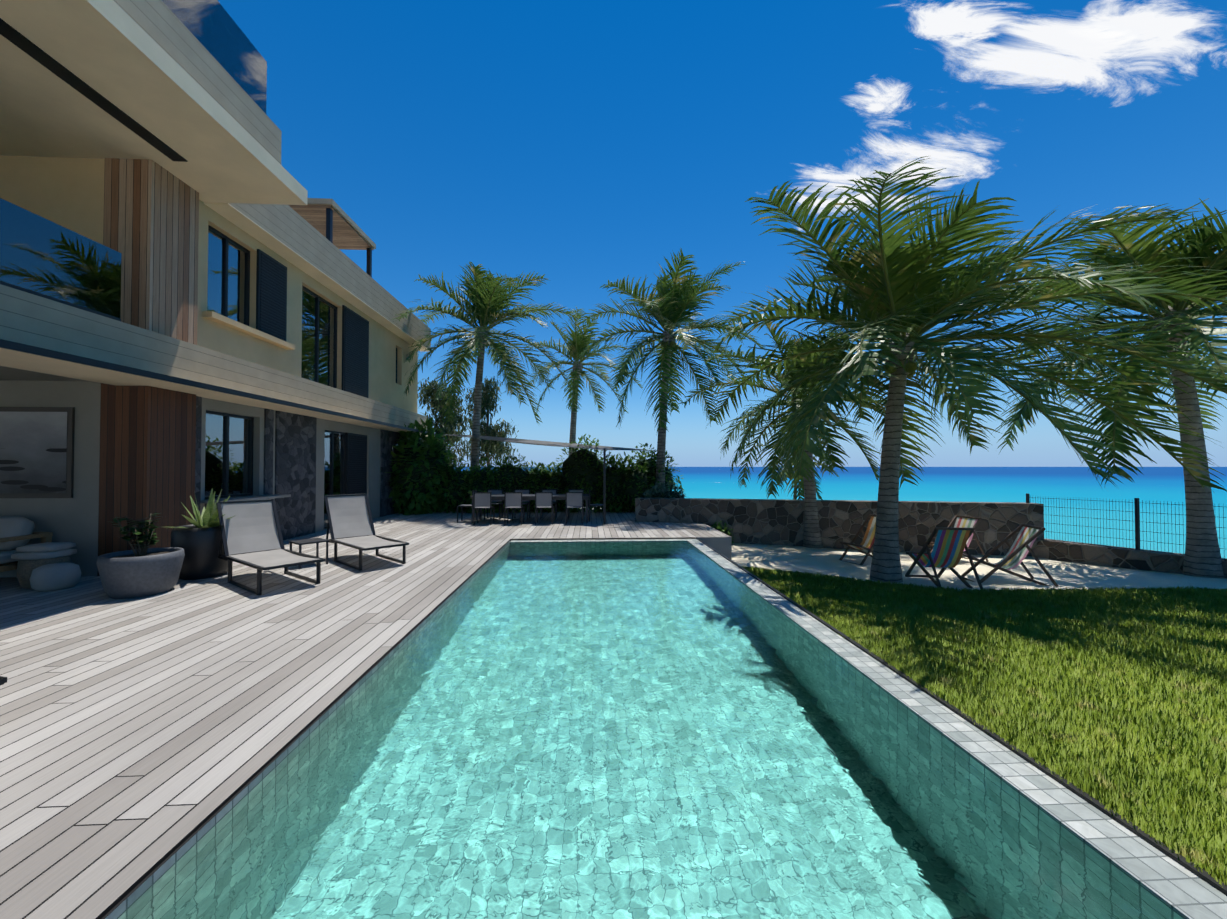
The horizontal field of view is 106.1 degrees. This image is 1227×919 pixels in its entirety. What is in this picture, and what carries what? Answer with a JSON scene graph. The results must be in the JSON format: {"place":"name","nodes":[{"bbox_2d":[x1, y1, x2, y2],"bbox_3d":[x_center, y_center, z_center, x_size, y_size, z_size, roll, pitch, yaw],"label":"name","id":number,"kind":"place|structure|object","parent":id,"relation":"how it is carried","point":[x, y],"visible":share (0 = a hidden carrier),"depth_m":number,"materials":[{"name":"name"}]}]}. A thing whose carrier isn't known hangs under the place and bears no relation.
{"place":"outdoors","nodes":[
{"label":"outdoors","id":0,"kind":"place"},
{"bbox_2d":[0,676,6,684],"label":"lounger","id":1,"kind":"object","parent":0,"point":[3,680],"visible":1,"depth_m":2.67,"materials":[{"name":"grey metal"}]},
{"bbox_2d":[0,0,435,576],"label":"house","id":2,"kind":"structure","parent":0,"point":[196,300],"depth_m":6.71,"materials":[{"name":"beige paint"}]},
{"bbox_2d":[0,407,74,497],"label":"picture","id":3,"kind":"object","parent":2,"relation":"attached to","point":[36,452],"visible":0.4,"depth_m":6.57,"materials":[{"name":"grey"}]},
{"bbox_2d":[218,0,1226,466],"label":"sky","id":4,"kind":"structure","parent":0,"point":[579,144],"materials":[{"name":"blue"}]},
{"bbox_2d":[791,168,878,229],"bbox_3d":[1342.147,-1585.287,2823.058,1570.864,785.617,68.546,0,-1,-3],"label":"cloud","id":5,"kind":"structure","parent":0,"point":[822,174],"depth_m":2823.21,"materials":[{"name":"white"}]},
{"bbox_2d":[454,467,1226,557],"bbox_3d":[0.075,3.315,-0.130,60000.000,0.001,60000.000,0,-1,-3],"label":"sea","id":6,"kind":"structure","parent":0,"point":[1081,486],"depth_m":61.91,"materials":[{"name":"liquid"}]},
{"bbox_2d":[510,537,1226,822],"bbox_3d":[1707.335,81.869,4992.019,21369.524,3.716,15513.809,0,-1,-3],"label":"ground","id":7,"kind":"structure","parent":0,"point":[1063,574],"depth_m":9.36,"materials":[{"name":"grey stone"}]},
{"bbox_2d":[0,506,731,918],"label":"deck","id":8,"kind":"structure","parent":7,"relation":"on","point":[142,740],"depth_m":3.39,"materials":[{"name":"grey wood"}]},
{"bbox_2d":[0,516,52,571],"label":"sofa","id":9,"kind":"object","parent":8,"relation":"on","point":[16,532],"visible":0.67,"depth_m":6.17,"materials":[{"name":"white fabric"}]},
{"bbox_2d":[11,542,76,588],"bbox_3d":[-7.543,1.388,6.128,0.470,0.550,0.470,0,-1,-3],"label":"coffee table","id":10,"kind":"object","parent":8,"relation":"on","point":[31,557],"visible":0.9,"depth_m":5.98,"materials":[{"name":"wicker"}]},
{"bbox_2d":[29,562,80,591],"bbox_3d":[-7.173,1.503,5.945,0.430,0.315,0.430,0,-1,-3],"label":"pouf","id":11,"kind":"object","parent":8,"relation":"on","point":[54,576],"visible":1,"depth_m":5.83,"materials":[{"name":"fabric"}]},
{"bbox_2d":[97,512,184,598],"bbox_3d":[-5.861,1.162,5.750,0.770,0.990,0.770,0,-1,-3],"label":"planter shrub","id":12,"kind":"object","parent":8,"relation":"on","point":[141,571],"visible":1,"depth_m":5.59,"materials":[{"name":"green plant"}]},
{"bbox_2d":[170,488,233,579],"bbox_3d":[-5.859,1.043,6.633,1.071,1.256,0.964,0,-1,-3],"label":"potted plant","id":13,"kind":"object","parent":8,"relation":"on","point":[198,541],"visible":0.79,"depth_m":6.42,"materials":[{"name":"plant"}]},
{"bbox_2d":[216,499,324,594],"bbox_3d":[-4.727,1.131,6.333,1.720,1.072,0.709,-1,-1,35],"label":"lounger","id":14,"kind":"object","parent":8,"relation":"on","point":[251,535],"visible":1,"depth_m":6.57,"materials":[{"name":"grey fabric"}]},
{"bbox_2d":[289,538,328,568],"bbox_3d":[-4.877,1.491,7.399,0.420,0.385,0.420,-1,-1,37],"label":"side table","id":15,"kind":"object","parent":8,"relation":"on","point":[317,541],"visible":0.71,"depth_m":7.40,"materials":[{"name":"black metal"}]},
{"bbox_2d":[324,494,408,570],"bbox_3d":[-4.142,1.152,7.699,1.720,1.072,0.710,-1,-1,41],"label":"lounger","id":16,"kind":"object","parent":8,"relation":"on","point":[350,522],"visible":0.96,"depth_m":8.00,"materials":[{"name":"grey fabric"}]},
{"bbox_2d":[457,490,476,522],"bbox_3d":[-4.181,1.334,13.197,0.440,0.880,0.470,0,-1,-3],"label":"dining chair","id":17,"kind":"object","parent":8,"relation":"on","point":[465,505],"visible":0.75,"depth_m":13.15,"materials":[{"name":"grey metal"}]},
{"bbox_2d":[473,492,494,524],"bbox_3d":[-3.529,1.325,12.610,0.470,0.880,0.440,0,-1,-3],"label":"dining chair","id":18,"kind":"object","parent":8,"relation":"on","point":[482,499],"visible":1,"depth_m":12.41,"materials":[{"name":"grey fabric"}]},
{"bbox_2d":[484,489,502,519],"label":"dining chair","id":19,"kind":"object","parent":8,"relation":"on","point":[496,491],"visible":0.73,"depth_m":14.04,"materials":[{"name":"grey metal"}]},
{"bbox_2d":[504,492,523,524],"bbox_3d":[-2.711,1.326,12.653,0.470,0.880,0.440,0,-1,-3],"label":"dining chair","id":20,"kind":"object","parent":8,"relation":"on","point":[512,499],"visible":1,"depth_m":12.45,"materials":[{"name":"grey fabric"}]},
{"bbox_2d":[512,489,529,519],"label":"dining chair","id":21,"kind":"object","parent":8,"relation":"on","point":[525,491],"visible":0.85,"depth_m":14.09,"materials":[{"name":"grey metal"}]},
{"bbox_2d":[470,494,589,523],"bbox_3d":[-2.334,1.401,13.293,3.300,0.750,1.000,0,-1,-3],"label":"dining table","id":22,"kind":"object","parent":8,"relation":"on","point":[532,496],"visible":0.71,"depth_m":12.90,"materials":[{"name":"black metal"}]},
{"bbox_2d":[535,492,553,524],"bbox_3d":[-1.892,1.327,12.697,0.470,0.880,0.440,0,-1,-3],"label":"dining chair","id":23,"kind":"object","parent":8,"relation":"on","point":[543,499],"visible":1,"depth_m":12.49,"materials":[{"name":"grey fabric"}]},
{"bbox_2d":[540,489,556,519],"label":"dining chair","id":24,"kind":"object","parent":8,"relation":"on","point":[554,491],"visible":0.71,"depth_m":14.13,"materials":[{"name":"grey metal"}]},
{"bbox_2d":[443,434,656,523],"bbox_3d":[-2.934,0.401,14.923,8.416,2.800,3.525,0,-1,11],"label":"pergola","id":25,"kind":"object","parent":8,"relation":"on","point":[545,443],"visible":1,"depth_m":15.78,"materials":[{"name":"metal"}]},
{"bbox_2d":[566,492,582,524],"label":"dining chair","id":26,"kind":"object","parent":8,"relation":"on","point":[574,499],"visible":1,"depth_m":12.53,"materials":[{"name":"grey fabric"}]},
{"bbox_2d":[568,489,583,518],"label":"dining chair","id":27,"kind":"object","parent":8,"relation":"on","point":[575,490],"visible":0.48,"depth_m":14.17,"materials":[{"name":"grey metal"}]},
{"bbox_2d":[589,490,602,521],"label":"dining chair","id":28,"kind":"object","parent":8,"relation":"on","point":[592,505],"visible":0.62,"depth_m":13.15,"materials":[{"name":"grey metal"}]},
{"bbox_2d":[418,377,472,464],"bbox_3d":[-9.819,-1.232,26.280,4.548,7.083,3.822,0,-1,-3],"label":"casuarina tree","id":29,"kind":"object","parent":7,"relation":"on","point":[427,392],"visible":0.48,"depth_m":25.80,"materials":[{"name":"green plant"}]},
{"bbox_2d":[391,262,582,470],"bbox_3d":[-4.485,-2.454,17.317,6.896,9.388,7.240,0,-1,-3],"label":"palm","id":30,"kind":"object","parent":7,"relation":"on","point":[490,304],"visible":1,"depth_m":16.47,"materials":[{"name":"green plant"}]},
{"bbox_2d":[459,376,522,468],"bbox_3d":[-7.888,-1.567,29.529,3.933,7.848,4.568,0,-1,-3],"label":"casuarina tree","id":31,"kind":"object","parent":7,"relation":"on","point":[489,448],"visible":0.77,"depth_m":29.01,"materials":[{"name":"green plant"}]},
{"bbox_2d":[384,417,664,514],"bbox_3d":[-3.021,0.503,16.191,10.044,3.985,2.785,0,-1,-3],"label":"hedge","id":32,"kind":"object","parent":7,"relation":"on","point":[430,479],"visible":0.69,"depth_m":15.66,"materials":[{"name":"green plant"}]},
{"bbox_2d":[524,306,641,454],"bbox_3d":[-1.384,-1.996,20.757,5.590,8.981,4.693,0,-1,-3],"label":"palm","id":33,"kind":"object","parent":7,"relation":"on","point":[576,345],"visible":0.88,"depth_m":20.54,"materials":[{"name":"green plant"}]},
{"bbox_2d":[105,538,1226,918],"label":"pool","id":34,"kind":"structure","parent":7,"relation":"in","point":[1181,888],"depth_m":2.34,"materials":[{"name":"tile"}]},
{"bbox_2d":[118,541,1183,918],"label":"pool water","id":35,"kind":"structure","parent":34,"relation":"in","point":[674,729],"depth_m":2.30,"materials":[{"name":"teal liquid"}]},
{"bbox_2d":[573,249,765,491],"bbox_3d":[2.240,-2.088,16.089,6.647,9.019,5.697,1,-1,-32],"label":"palm","id":36,"kind":"object","parent":7,"relation":"on","point":[676,300],"visible":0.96,"depth_m":15.47,"materials":[{"name":"green plant"}]},
{"bbox_2d":[622,443,735,543],"bbox_3d":[1.638,0.937,14.863,2.573,3.170,5.730,0,-1,-11],"label":"shrub","id":37,"kind":"object","parent":7,"relation":"on","point":[667,488],"visible":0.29,"depth_m":15.88,"materials":[{"name":"green plant"}]},
{"bbox_2d":[761,443,838,499],"bbox_3d":[5.863,1.175,14.570,2.504,4.042,2.214,0,-1,-3],"label":"young palm","id":38,"kind":"object","parent":7,"relation":"on","point":[817,489],"visible":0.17,"depth_m":14.22,"materials":[{"name":"green plant"}]},
{"bbox_2d":[679,320,936,548],"bbox_3d":[5.010,-0.575,12.147,6.249,6.371,5.437,0,-1,-3],"label":"palm","id":39,"kind":"object","parent":7,"relation":"on","point":[812,537],"visible":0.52,"depth_m":11.83,"materials":[{"name":"green plant"}]},
{"bbox_2d":[839,514,876,564],"bbox_3d":[5.806,1.815,10.524,1.203,1.041,0.635,0,-1,-23],"label":"deck chair","id":40,"kind":"object","parent":7,"relation":"on","point":[867,544],"visible":0.54,"depth_m":10.67,"materials":[{"name":"multicoloured fabric"}]},
{"bbox_2d":[635,498,1226,577],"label":"boundary wall","id":41,"kind":"structure","parent":7,"relation":"on","point":[781,522],"depth_m":11.84,"materials":[{"name":"stone"}]},
{"bbox_2d":[1026,493,1226,559],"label":"fence","id":42,"kind":"object","parent":41,"relation":"on","point":[1137,522],"visible":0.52,"depth_m":9.89,"materials":[{"name":"grey metal"}]},
{"bbox_2d":[905,527,982,588],"bbox_3d":[5.604,1.635,7.915,0.635,1.041,1.203,0,-1,7],"label":"deck chair","id":43,"kind":"object","parent":7,"relation":"on","point":[950,544],"visible":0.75,"depth_m":7.70,"materials":[{"name":"multicoloured fabric"}]},
{"bbox_2d":[925,515,988,561],"bbox_3d":[7.949,1.861,10.733,1.203,1.041,0.635,0,-1,-18],"label":"deck chair","id":44,"kind":"object","parent":7,"relation":"on","point":[966,522],"visible":0.27,"depth_m":10.76,"materials":[{"name":"multicoloured fabric"}]},
{"bbox_2d":[705,156,1226,582],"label":"palm","id":45,"kind":"object","parent":7,"relation":"on","point":[898,302],"visible":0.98,"depth_m":6.98,"materials":[{"name":"green plant"}]},
{"bbox_2d":[961,524,1058,586],"bbox_3d":[7.028,1.696,8.265,1.203,1.041,0.635,0,-1,12],"label":"deck chair","id":46,"kind":"object","parent":7,"relation":"on","point":[1019,550],"visible":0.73,"depth_m":8.13,"materials":[{"name":"multicoloured fabric"}]},
{"bbox_2d":[955,198,1226,577],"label":"palm","id":47,"kind":"object","parent":7,"relation":"on","point":[1202,557],"visible":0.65,"depth_m":8.39,"materials":[{"name":"green plant"}]},
{"bbox_2d":[845,41,976,167],"bbox_3d":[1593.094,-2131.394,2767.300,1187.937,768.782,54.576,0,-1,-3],"label":"cloud","id":48,"kind":"structure","parent":0,"point":[885,99],"depth_m":2767.72,"materials":[{"name":"white"}]},
{"bbox_2d":[851,137,986,210],"bbox_3d":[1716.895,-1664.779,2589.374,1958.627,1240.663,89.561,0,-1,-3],"label":"cloud","id":49,"kind":"structure","parent":0,"point":[955,163],"depth_m":2589.83,"materials":[{"name":"white"}]},
{"bbox_2d":[913,2,1012,45],"bbox_3d":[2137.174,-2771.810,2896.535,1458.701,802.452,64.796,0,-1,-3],"label":"cloud","id":50,"kind":"structure","parent":0,"point":[950,23],"depth_m":2896.78,"materials":[{"name":"white"}]},
{"bbox_2d":[741,565,1226,885],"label":"lawn grass","id":51,"kind":"structure","parent":0,"point":[1172,816],"depth_m":3.57,"materials":[{"name":"green plant"}]},
{"bbox_2d":[849,19,1145,161],"bbox_3d":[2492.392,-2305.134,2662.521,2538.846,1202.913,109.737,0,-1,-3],"label":"cloud","id":52,"kind":"structure","parent":0,"point":[1058,52],"depth_m":2663.09,"materials":[{"name":"white"}]},
{"bbox_2d":[989,0,1213,82],"bbox_3d":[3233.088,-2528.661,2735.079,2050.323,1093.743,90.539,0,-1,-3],"label":"cloud","id":53,"kind":"structure","parent":0,"point":[1160,31],"depth_m":2734.47,"materials":[{"name":"white"}]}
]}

